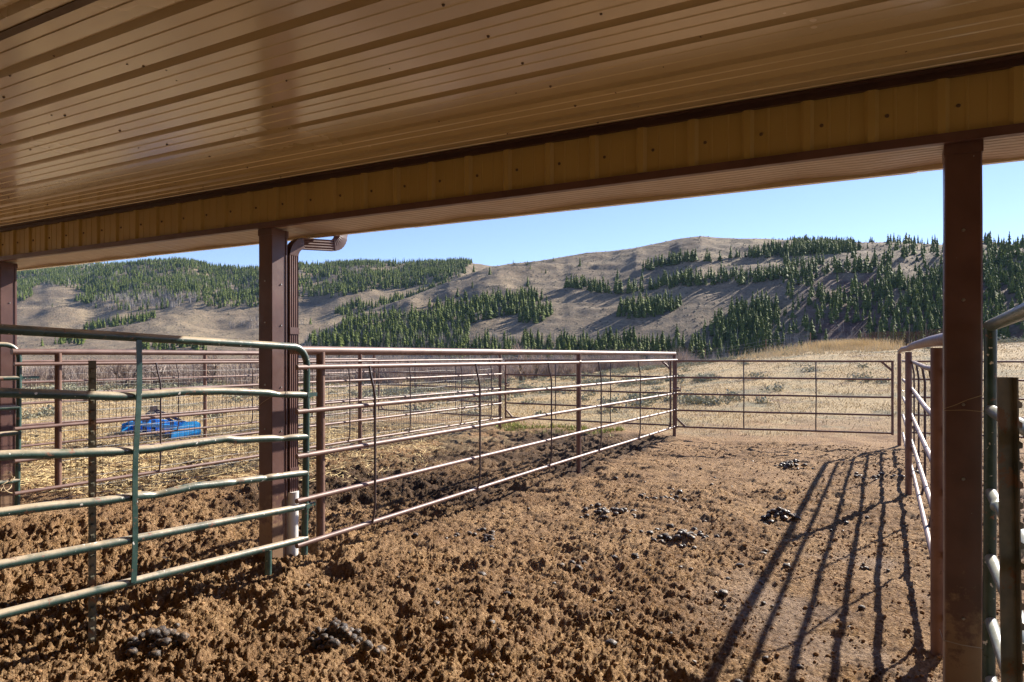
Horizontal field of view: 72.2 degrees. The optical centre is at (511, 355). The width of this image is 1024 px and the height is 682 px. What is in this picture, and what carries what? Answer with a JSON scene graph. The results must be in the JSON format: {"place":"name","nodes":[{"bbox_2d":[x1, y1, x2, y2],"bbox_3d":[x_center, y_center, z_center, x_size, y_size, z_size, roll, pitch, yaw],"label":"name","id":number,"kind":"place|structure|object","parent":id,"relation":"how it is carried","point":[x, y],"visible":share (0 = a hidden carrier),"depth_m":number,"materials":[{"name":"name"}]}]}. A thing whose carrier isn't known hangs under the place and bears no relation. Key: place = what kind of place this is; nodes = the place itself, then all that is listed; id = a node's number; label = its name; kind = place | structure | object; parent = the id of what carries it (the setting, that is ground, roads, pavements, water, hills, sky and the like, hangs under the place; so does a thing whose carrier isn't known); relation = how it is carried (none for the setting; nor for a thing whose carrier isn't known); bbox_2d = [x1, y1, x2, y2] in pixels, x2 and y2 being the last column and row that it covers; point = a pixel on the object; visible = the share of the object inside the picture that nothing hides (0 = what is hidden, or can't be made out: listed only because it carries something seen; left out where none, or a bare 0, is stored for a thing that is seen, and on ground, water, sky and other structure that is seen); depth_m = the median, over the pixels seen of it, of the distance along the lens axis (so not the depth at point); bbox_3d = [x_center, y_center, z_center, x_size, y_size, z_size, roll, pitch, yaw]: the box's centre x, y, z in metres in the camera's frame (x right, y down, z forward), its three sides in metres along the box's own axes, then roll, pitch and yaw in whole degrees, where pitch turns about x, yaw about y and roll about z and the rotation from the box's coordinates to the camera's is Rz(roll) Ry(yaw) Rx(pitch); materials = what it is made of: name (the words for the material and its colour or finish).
{"place":"outdoors","nodes":[
{"label":"outdoors","id":0,"kind":"place"},
{"bbox_2d":[17,263,490,359],"bbox_3d":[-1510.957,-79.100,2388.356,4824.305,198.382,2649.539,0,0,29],"label":"hills","id":1,"kind":"structure","parent":0,"point":[76,315],"depth_m":712.00,"materials":[{"name":"soil"}]},
{"bbox_2d":[17,259,460,328],"bbox_3d":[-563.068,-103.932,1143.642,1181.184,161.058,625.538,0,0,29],"label":"bare aspens","id":2,"kind":"object","parent":1,"relation":"on","point":[121,297],"visible":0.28,"depth_m":785.06,"materials":[{"name":"plant"}]},
{"bbox_2d":[17,256,472,349],"bbox_3d":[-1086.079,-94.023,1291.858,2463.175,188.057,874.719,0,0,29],"label":"forest","id":3,"kind":"object","parent":1,"relation":"on","point":[444,269],"visible":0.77,"depth_m":883.09,"materials":[{"name":"plant"}]},
{"bbox_2d":[17,264,472,364],"bbox_3d":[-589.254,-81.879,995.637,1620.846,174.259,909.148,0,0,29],"label":"slope brush","id":4,"kind":"object","parent":1,"relation":"on","point":[163,319],"visible":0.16,"depth_m":677.35,"materials":[{"name":"plant"}]},
{"bbox_2d":[0,342,1023,681],"bbox_3d":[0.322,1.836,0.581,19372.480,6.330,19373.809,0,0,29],"label":"ground","id":5,"kind":"structure","parent":0,"point":[348,602],"depth_m":5.20,"materials":[{"name":"soil"}]},
{"bbox_2d":[88,360,95,643],"bbox_3d":[-2.198,0.863,3.673,0.051,1.675,0.036,0,0,29],"label":"steel post","id":6,"kind":"object","parent":5,"relation":"on","point":[91,510],"visible":0.77,"depth_m":3.66,"materials":[{"name":"metal"}]},
{"bbox_2d":[106,355,150,385],"bbox_3d":[-21.723,0.846,39.748,1.484,2.204,2.676,0,0,29],"label":"bare tree","id":7,"kind":"object","parent":5,"relation":"on","point":[119,368],"visible":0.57,"depth_m":39.51,"materials":[{"name":"brown plant"}]},
{"bbox_2d":[133,356,168,384],"bbox_3d":[-20.846,0.899,40.729,1.575,2.087,3.004,0,0,4],"label":"bare tree","id":8,"kind":"object","parent":5,"relation":"on","point":[153,372],"visible":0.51,"depth_m":40.72,"materials":[{"name":"brown plant"}]},
{"bbox_2d":[124,623,189,659],"bbox_3d":[-1.855,1.483,3.665,0.306,0.132,0.303,0,0,39],"label":"dung pile","id":9,"kind":"object","parent":5,"relation":"on","point":[158,637],"visible":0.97,"depth_m":3.63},
{"bbox_2d":[121,405,200,438],"bbox_3d":[-6.818,1.248,13.623,1.736,0.580,0.600,0,0,33],"label":"box scraper","id":10,"kind":"object","parent":5,"relation":"on","point":[168,425],"visible":0.55,"depth_m":13.43,"materials":[{"name":"blue paint"}]},
{"bbox_2d":[21,355,375,448],"bbox_3d":[-5.635,0.882,12.694,0.148,1.904,9.702,0,0,29],"label":"pipe fence","id":11,"kind":"object","parent":5,"relation":"on","point":[176,377],"visible":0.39,"depth_m":12.32,"materials":[{"name":"metal"}]},
{"bbox_2d":[378,359,497,423],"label":"pipe gate","id":12,"kind":"structure","parent":11,"relation":"attached to","point":[430,385],"depth_m":15.90,"materials":[{"name":"metal"}]},
{"bbox_2d":[190,348,225,384],"bbox_3d":[-18.179,0.692,42.026,2.038,2.463,2.372,0,0,-24],"label":"bare tree","id":13,"kind":"object","parent":5,"relation":"on","point":[215,366],"visible":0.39,"depth_m":41.81,"materials":[{"name":"brown plant"}]},
{"bbox_2d":[20,424,445,497],"bbox_3d":[-7.607,1.508,11.119,13.280,0.233,7.908,0,0,0],"label":"straw","id":14,"kind":"object","parent":5,"relation":"on","point":[66,471],"visible":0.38,"depth_m":10.01,"materials":[{"name":"plant"}]},
{"bbox_2d":[243,348,258,381],"bbox_3d":[-15.904,0.518,43.081,1.351,2.852,1.822,0,0,-17],"label":"bare tree","id":15,"kind":"object","parent":5,"relation":"on","point":[248,357],"visible":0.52,"depth_m":43.08,"materials":[{"name":"brown plant"}]},
{"bbox_2d":[10,349,502,500],"bbox_3d":[-2.468,0.885,10.714,0.148,1.907,9.302,0,0,29],"label":"pipe fence","id":16,"kind":"object","parent":5,"relation":"on","point":[58,424],"visible":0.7,"depth_m":8.52,"materials":[{"name":"metal"}]},
{"bbox_2d":[501,359,671,426],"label":"pipe gate","id":17,"kind":"structure","parent":16,"relation":"attached to","point":[555,375],"depth_m":13.88,"materials":[{"name":"metal"}]},
{"bbox_2d":[308,620,362,650],"bbox_3d":[-0.918,1.445,3.663,0.261,0.132,0.268,0,0,-31],"label":"dung pile","id":18,"kind":"object","parent":5,"relation":"on","point":[323,641],"visible":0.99,"depth_m":3.63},
{"bbox_2d":[22,346,699,388],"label":"willow thicket","id":19,"kind":"object","parent":5,"relation":"on","point":[44,374],"visible":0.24,"depth_m":47.10,"materials":[{"name":"plant"}]},
{"bbox_2d":[360,640,371,650],"bbox_3d":[-0.731,1.456,3.533,0.057,0.052,0.058,0,0,29],"label":"dung ball","id":20,"kind":"object","parent":5,"relation":"on","point":[366,644],"visible":1,"depth_m":3.52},
{"bbox_2d":[376,645,386,653],"bbox_3d":[-0.666,1.489,3.548,0.061,0.049,0.064,0,0,29],"label":"dung ball","id":21,"kind":"object","parent":5,"relation":"on","point":[382,648],"visible":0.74,"depth_m":3.54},
{"bbox_2d":[65,333,810,374],"bbox_3d":[-12.530,0.484,54.257,63.407,3.864,17.548,0,0,3],"label":"wire fence","id":22,"kind":"object","parent":5,"relation":"on","point":[682,352],"visible":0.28,"depth_m":51.62,"materials":[{"name":"metal"}]},
{"bbox_2d":[289,346,677,547],"bbox_3d":[0.782,0.876,8.928,0.131,1.890,9.382,0,0,29],"label":"pipe fence","id":23,"kind":"object","parent":5,"relation":"on","point":[320,366],"visible":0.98,"depth_m":6.26,"materials":[{"name":"metal"}]},
{"bbox_2d":[671,360,893,434],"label":"pipe gate","id":24,"kind":"structure","parent":23,"relation":"attached to","point":[891,369],"depth_m":12.19,"materials":[{"name":"metal"}]},
{"bbox_2d":[3,454,982,681],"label":"dung balls","id":25,"kind":"object","parent":5,"relation":"on","point":[612,642],"visible":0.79,"depth_m":4.67},
{"bbox_2d":[0,0,1023,681],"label":"barn","id":26,"kind":"structure","parent":5,"relation":"on","point":[148,128],"depth_m":3.29,"materials":[{"name":"beige metal"}]},
{"bbox_2d":[0,342,38,505],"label":"stall gate","id":27,"kind":"structure","parent":26,"relation":"attached to","point":[18,378],"depth_m":6.70,"materials":[{"name":"metal"}]},
{"bbox_2d":[0,475,14,492],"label":"frayed rope","id":28,"kind":"object","parent":27,"relation":"attached to","point":[6,485],"visible":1,"depth_m":6.60,"materials":[{"name":"fabric"}]},
{"bbox_2d":[0,324,316,619],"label":"stall gate","id":29,"kind":"structure","parent":26,"relation":"attached to","point":[136,450],"depth_m":3.80,"materials":[{"name":"metal"}]},
{"bbox_2d":[942,395,983,411],"bbox_3d":[1.942,0.201,3.003,0.174,0.076,0.021,0,0,35],"label":"baling twine","id":30,"kind":"object","parent":26,"relation":"attached to","point":[961,402],"visible":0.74,"depth_m":3.01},
{"bbox_2d":[982,303,1023,681],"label":"stall gate","id":31,"kind":"structure","parent":26,"relation":"attached to","point":[991,651],"depth_m":2.88,"materials":[{"name":"metal"}]},
{"bbox_2d":[0,442,1023,681],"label":"dirt clods","id":32,"kind":"object","parent":5,"relation":"on","point":[355,676],"visible":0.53,"depth_m":4.80,"materials":[{"name":"soil"}]},
{"bbox_2d":[22,341,1002,418],"bbox_3d":[-10.176,1.438,39.711,95.473,4.510,45.165,0,0,0],"label":"sagebrush","id":33,"kind":"object","parent":5,"relation":"on","point":[687,399],"visible":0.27,"depth_m":28.70,"materials":[{"name":"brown plant"}]},
{"bbox_2d":[509,342,534,381],"bbox_3d":[0.407,0.391,44.050,2.097,2.759,2.605,0,0,29],"label":"bare tree","id":34,"kind":"object","parent":5,"relation":"on","point":[520,369],"visible":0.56,"depth_m":43.81,"materials":[{"name":"brown plant"}]},
{"bbox_2d":[21,341,1023,447],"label":"dry grass","id":35,"kind":"structure","parent":5,"relation":"on","point":[451,402],"depth_m":21.96,"materials":[{"name":"plant"}]},
{"bbox_2d":[529,346,545,379],"bbox_3d":[1.550,0.522,46.931,1.527,2.371,1.765,0,0,29],"label":"bare tree","id":36,"kind":"object","parent":5,"relation":"on","point":[536,368],"visible":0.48,"depth_m":46.82,"materials":[{"name":"brown plant"}]},
{"bbox_2d":[472,420,625,436],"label":"green weeds","id":37,"kind":"object","parent":5,"relation":"on","point":[515,425],"visible":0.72,"depth_m":14.47,"materials":[{"name":"plant"}]},
{"bbox_2d":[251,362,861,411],"bbox_3d":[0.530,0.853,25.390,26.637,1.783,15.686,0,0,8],"label":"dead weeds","id":38,"kind":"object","parent":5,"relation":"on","point":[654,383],"visible":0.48,"depth_m":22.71,"materials":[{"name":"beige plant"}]},
{"bbox_2d":[759,507,800,523],"bbox_3d":[2.477,1.470,6.545,0.410,0.139,0.292,0,0,-15],"label":"dung pile","id":39,"kind":"object","parent":5,"relation":"on","point":[782,514],"visible":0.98,"depth_m":6.48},
{"bbox_2d":[774,459,813,469],"bbox_3d":[3.830,1.475,9.556,0.522,0.140,0.456,0,0,29],"label":"dung pile","id":40,"kind":"object","parent":5,"relation":"on","point":[785,464],"visible":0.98,"depth_m":9.54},
{"bbox_2d":[719,337,925,362],"bbox_3d":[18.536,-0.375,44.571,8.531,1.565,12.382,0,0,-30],"label":"tall grass","id":41,"kind":"structure","parent":5,"relation":"on","point":[830,343],"depth_m":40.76,"materials":[{"name":"plant"}]},
{"bbox_2d":[861,324,940,345],"bbox_3d":[24.793,-1.153,43.483,0.096,1.764,7.697,0,0,-24],"label":"slat fence","id":42,"kind":"object","parent":5,"relation":"on","point":[879,334],"visible":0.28,"depth_m":44.37,"materials":[{"name":"wood"}]},
{"bbox_2d":[897,333,942,656],"bbox_3d":[4.309,0.838,7.514,0.181,1.924,9.844,0,0,28],"label":"pipe fence","id":43,"kind":"object","parent":5,"relation":"on","point":[934,496],"visible":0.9,"depth_m":3.55,"materials":[{"name":"metal"}]},
{"bbox_2d":[902,360,1023,437],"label":"pipe gate","id":44,"kind":"structure","parent":43,"relation":"attached to","point":[983,380],"depth_m":11.73,"materials":[{"name":"metal"}]},
{"bbox_2d":[936,334,1023,346],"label":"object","id":45,"kind":"object","parent":5,"relation":"on","point":[1007,339],"visible":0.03,"depth_m":42.73,"materials":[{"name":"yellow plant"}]},
{"bbox_2d":[997,377,1023,681],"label":"steel post","id":46,"kind":"object","parent":5,"relation":"on","point":[1010,484],"visible":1,"depth_m":1.89,"materials":[{"name":"metal"}]},
{"bbox_2d":[94,161,1023,267],"label":"sky","id":47,"kind":"structure","parent":0,"point":[878,208],"materials":[{"name":"blue"}]},
{"bbox_2d":[240,236,1023,363],"bbox_3d":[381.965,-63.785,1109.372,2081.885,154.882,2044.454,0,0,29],"label":"hillside","id":48,"kind":"structure","parent":0,"point":[513,278],"depth_m":463.14,"materials":[{"name":"plant"}]},
{"bbox_2d":[360,331,366,346],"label":"conifer tree","id":49,"kind":"object","parent":48,"relation":"on","point":[363,341],"visible":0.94,"depth_m":432.86,"materials":[{"name":"green plant"}]},
{"bbox_2d":[436,320,442,334],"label":"conifer tree","id":50,"kind":"object","parent":48,"relation":"on","point":[439,327],"visible":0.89,"depth_m":448.89,"materials":[{"name":"green plant"}]},
{"bbox_2d":[482,329,487,347],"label":"conifer tree","id":51,"kind":"object","parent":48,"relation":"on","point":[484,340],"visible":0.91,"depth_m":411.84,"materials":[{"name":"green plant"}]},
{"bbox_2d":[637,333,641,350],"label":"conifer tree","id":52,"kind":"object","parent":48,"relation":"on","point":[639,343],"visible":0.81,"depth_m":359.49,"materials":[{"name":"green plant"}]},
{"bbox_2d":[302,314,985,368],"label":"bare aspens","id":53,"kind":"object","parent":48,"relation":"on","point":[553,338],"visible":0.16,"depth_m":393.47,"materials":[{"name":"brown plant"}]},
{"bbox_2d":[648,333,654,351],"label":"conifer tree","id":54,"kind":"object","parent":48,"relation":"on","point":[653,342],"visible":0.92,"depth_m":361.80,"materials":[{"name":"green plant"}]},
{"bbox_2d":[655,336,660,357],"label":"conifer tree","id":55,"kind":"object","parent":48,"relation":"on","point":[658,345],"visible":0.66,"depth_m":349.57,"materials":[{"name":"green plant"}]},
{"bbox_2d":[299,236,1023,358],"bbox_3d":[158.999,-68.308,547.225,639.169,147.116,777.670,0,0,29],"label":"slope brush","id":56,"kind":"object","parent":48,"relation":"on","point":[1015,325],"visible":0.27,"depth_m":488.48,"materials":[{"name":"plant"}]},
{"bbox_2d":[659,330,665,349],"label":"conifer tree","id":57,"kind":"object","parent":48,"relation":"on","point":[662,340],"visible":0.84,"depth_m":361.19,"materials":[{"name":"green plant"}]},
{"bbox_2d":[304,230,1023,360],"bbox_3d":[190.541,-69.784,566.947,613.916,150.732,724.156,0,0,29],"label":"hillside conifers","id":58,"kind":"object","parent":48,"relation":"on","point":[802,246],"visible":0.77,"depth_m":437.03,"materials":[{"name":"plant"}]},
{"bbox_2d":[675,338,682,356],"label":"conifer tree","id":59,"kind":"object","parent":48,"relation":"on","point":[678,346],"visible":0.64,"depth_m":341.86,"materials":[{"name":"green plant"}]},
{"bbox_2d":[681,330,685,350],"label":"conifer tree","id":60,"kind":"object","parent":48,"relation":"on","point":[683,342],"visible":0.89,"depth_m":352.07,"materials":[{"name":"green plant"}]},
{"bbox_2d":[691,335,696,353],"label":"conifer tree","id":61,"kind":"object","parent":48,"relation":"on","point":[692,342],"visible":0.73,"depth_m":345.86,"materials":[{"name":"green plant"}]},
{"bbox_2d":[693,329,697,349],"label":"conifer tree","id":62,"kind":"object","parent":48,"relation":"on","point":[695,342],"visible":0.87,"depth_m":349.87,"materials":[{"name":"green plant"}]},
{"bbox_2d":[698,335,704,358],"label":"conifer tree","id":63,"kind":"object","parent":48,"relation":"on","point":[702,354],"visible":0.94,"depth_m":337.16,"materials":[{"name":"green plant"}]},
{"bbox_2d":[715,330,718,347],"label":"conifer tree","id":64,"kind":"object","parent":48,"relation":"on","point":[717,340],"visible":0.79,"depth_m":349.05,"materials":[{"name":"green plant"}]},
{"bbox_2d":[715,337,724,355],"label":"conifer tree","id":65,"kind":"object","parent":48,"relation":"on","point":[720,347],"visible":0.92,"depth_m":333.86,"materials":[{"name":"green plant"}]},
{"bbox_2d":[732,329,737,350],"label":"conifer tree","id":66,"kind":"object","parent":48,"relation":"on","point":[734,343],"visible":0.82,"depth_m":337.58,"materials":[{"name":"green plant"}]},
{"bbox_2d":[762,330,768,351],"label":"conifer tree","id":67,"kind":"object","parent":48,"relation":"on","point":[764,342],"visible":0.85,"depth_m":326.92,"materials":[{"name":"green plant"}]},
{"bbox_2d":[768,329,773,348],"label":"conifer tree","id":68,"kind":"object","parent":48,"relation":"on","point":[770,345],"visible":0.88,"depth_m":328.74,"materials":[{"name":"green plant"}]},
{"bbox_2d":[772,328,782,347],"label":"conifer tree","id":69,"kind":"object","parent":48,"relation":"on","point":[776,335],"visible":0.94,"depth_m":328.44,"materials":[{"name":"green plant"}]},
{"bbox_2d":[776,315,781,331],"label":"conifer tree","id":70,"kind":"object","parent":48,"relation":"on","point":[779,329],"visible":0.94,"depth_m":346.54,"materials":[{"name":"green plant"}]},
{"bbox_2d":[803,314,809,330],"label":"conifer tree","id":71,"kind":"object","parent":48,"relation":"on","point":[807,324],"visible":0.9,"depth_m":333.43,"materials":[{"name":"green plant"}]},
{"bbox_2d":[804,317,817,339],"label":"conifer tree","id":72,"kind":"object","parent":48,"relation":"on","point":[812,329],"visible":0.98,"depth_m":322.67,"materials":[{"name":"green plant"}]},
{"bbox_2d":[814,307,820,324],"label":"conifer tree","id":73,"kind":"object","parent":48,"relation":"on","point":[817,317],"visible":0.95,"depth_m":336.49,"materials":[{"name":"green plant"}]},
{"bbox_2d":[814,281,820,297],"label":"conifer tree","id":74,"kind":"object","parent":48,"relation":"on","point":[818,290],"visible":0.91,"depth_m":372.78,"materials":[{"name":"green plant"}]},
{"bbox_2d":[857,281,862,296],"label":"conifer tree","id":75,"kind":"object","parent":48,"relation":"on","point":[860,290],"visible":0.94,"depth_m":361.00,"materials":[{"name":"green plant"}]},
{"bbox_2d":[866,292,872,309],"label":"conifer tree","id":76,"kind":"object","parent":48,"relation":"on","point":[868,302],"visible":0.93,"depth_m":339.25,"materials":[{"name":"green plant"}]},
{"bbox_2d":[865,311,874,330],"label":"conifer tree","id":77,"kind":"object","parent":48,"relation":"on","point":[867,326],"visible":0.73,"depth_m":314.79,"materials":[{"name":"green plant"}]},
{"bbox_2d":[866,319,876,335],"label":"conifer tree","id":78,"kind":"object","parent":48,"relation":"on","point":[871,328],"visible":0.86,"depth_m":309.31,"materials":[{"name":"green plant"}]},
{"bbox_2d":[875,318,885,335],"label":"conifer tree","id":79,"kind":"object","parent":48,"relation":"on","point":[880,323],"visible":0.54,"depth_m":306.52,"materials":[{"name":"green plant"}]},
{"bbox_2d":[878,306,885,323],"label":"conifer tree","id":80,"kind":"object","parent":48,"relation":"on","point":[882,316],"visible":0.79,"depth_m":316.35,"materials":[{"name":"green plant"}]},
{"bbox_2d":[884,280,887,295],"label":"conifer tree","id":81,"kind":"object","parent":48,"relation":"on","point":[886,289],"visible":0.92,"depth_m":350.87,"materials":[{"name":"green plant"}]},
{"bbox_2d":[884,300,891,316],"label":"conifer tree","id":82,"kind":"object","parent":48,"relation":"on","point":[886,309],"visible":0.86,"depth_m":323.87,"materials":[{"name":"green plant"}]},
{"bbox_2d":[889,296,893,313],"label":"conifer tree","id":83,"kind":"object","parent":48,"relation":"on","point":[891,305],"visible":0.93,"depth_m":327.02,"materials":[{"name":"green plant"}]},
{"bbox_2d":[887,311,897,333],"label":"conifer tree","id":84,"kind":"object","parent":48,"relation":"on","point":[893,321],"visible":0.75,"depth_m":303.38,"materials":[{"name":"green plant"}]},
{"bbox_2d":[894,303,901,322],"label":"conifer tree","id":85,"kind":"object","parent":48,"relation":"on","point":[896,313],"visible":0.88,"depth_m":314.53,"materials":[{"name":"green plant"}]},
{"bbox_2d":[906,287,912,303],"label":"conifer tree","id":86,"kind":"object","parent":48,"relation":"on","point":[909,295],"visible":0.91,"depth_m":332.33,"materials":[{"name":"green plant"}]},
{"bbox_2d":[909,307,915,323],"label":"conifer tree","id":87,"kind":"object","parent":48,"relation":"on","point":[912,317],"visible":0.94,"depth_m":308.64,"materials":[{"name":"green plant"}]},
{"bbox_2d":[911,319,917,336],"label":"conifer tree","id":88,"kind":"object","parent":48,"relation":"on","point":[914,329],"visible":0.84,"depth_m":296.38,"materials":[{"name":"green plant"}]},
{"bbox_2d":[916,311,923,330],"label":"conifer tree","id":89,"kind":"object","parent":48,"relation":"on","point":[920,318],"visible":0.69,"depth_m":299.98,"materials":[{"name":"green plant"}]},
{"bbox_2d":[918,290,923,309],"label":"conifer tree","id":90,"kind":"object","parent":48,"relation":"on","point":[920,302],"visible":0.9,"depth_m":323.34,"materials":[{"name":"green plant"}]},
{"bbox_2d":[918,281,925,296],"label":"conifer tree","id":91,"kind":"object","parent":48,"relation":"on","point":[921,287],"visible":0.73,"depth_m":338.12,"materials":[{"name":"green plant"}]},
{"bbox_2d":[921,292,929,309],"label":"conifer tree","id":92,"kind":"object","parent":48,"relation":"on","point":[926,299],"visible":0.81,"depth_m":322.04,"materials":[{"name":"green plant"}]},
{"bbox_2d":[923,318,928,334],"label":"conifer tree","id":93,"kind":"object","parent":48,"relation":"on","point":[925,327],"visible":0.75,"depth_m":295.10,"materials":[{"name":"green plant"}]},
{"bbox_2d":[926,312,932,330],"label":"conifer tree","id":94,"kind":"object","parent":48,"relation":"on","point":[929,324],"visible":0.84,"depth_m":297.51,"materials":[{"name":"green plant"}]},
{"bbox_2d":[928,301,936,318],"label":"conifer tree","id":95,"kind":"object","parent":48,"relation":"on","point":[934,311],"visible":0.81,"depth_m":309.01,"materials":[{"name":"green plant"}]},
{"bbox_2d":[983,302,988,317],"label":"conifer tree","id":96,"kind":"object","parent":48,"relation":"on","point":[985,311],"visible":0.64,"depth_m":284.93,"materials":[{"name":"green plant"}]},
{"bbox_2d":[987,277,992,296],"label":"conifer tree","id":97,"kind":"object","parent":48,"relation":"on","point":[990,288],"visible":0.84,"depth_m":313.28,"materials":[{"name":"green plant"}]},
{"bbox_2d":[988,285,996,303],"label":"conifer tree","id":98,"kind":"object","parent":48,"relation":"on","point":[993,294],"visible":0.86,"depth_m":303.59,"materials":[{"name":"green plant"}]},
{"bbox_2d":[999,292,1004,307],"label":"conifer tree","id":99,"kind":"object","parent":48,"relation":"on","point":[1002,301],"visible":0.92,"depth_m":291.55,"materials":[{"name":"green plant"}]},
{"bbox_2d":[1004,326,1010,338],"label":"conifer tree","id":100,"kind":"object","parent":48,"relation":"on","point":[1008,333],"visible":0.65,"depth_m":259.90,"materials":[{"name":"green plant"}]},
{"bbox_2d":[1009,277,1015,293],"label":"conifer tree","id":101,"kind":"object","parent":48,"relation":"on","point":[1013,290],"visible":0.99,"depth_m":308.25,"materials":[{"name":"green plant"}]},
{"bbox_2d":[1014,281,1019,298],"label":"conifer tree","id":102,"kind":"object","parent":48,"relation":"on","point":[1017,292],"visible":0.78,"depth_m":298.22,"materials":[{"name":"green plant"}]},
{"bbox_3d":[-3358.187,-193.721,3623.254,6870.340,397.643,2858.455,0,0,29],"label":"distant ridge","id":103,"kind":"structure","parent":0,"visible":0},
{"bbox_2d":[61,260,134,266],"bbox_3d":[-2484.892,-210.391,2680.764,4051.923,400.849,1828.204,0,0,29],"label":"distant forest","id":104,"kind":"object","parent":103,"relation":"on","point":[100,263],"visible":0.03,"depth_m":2757.32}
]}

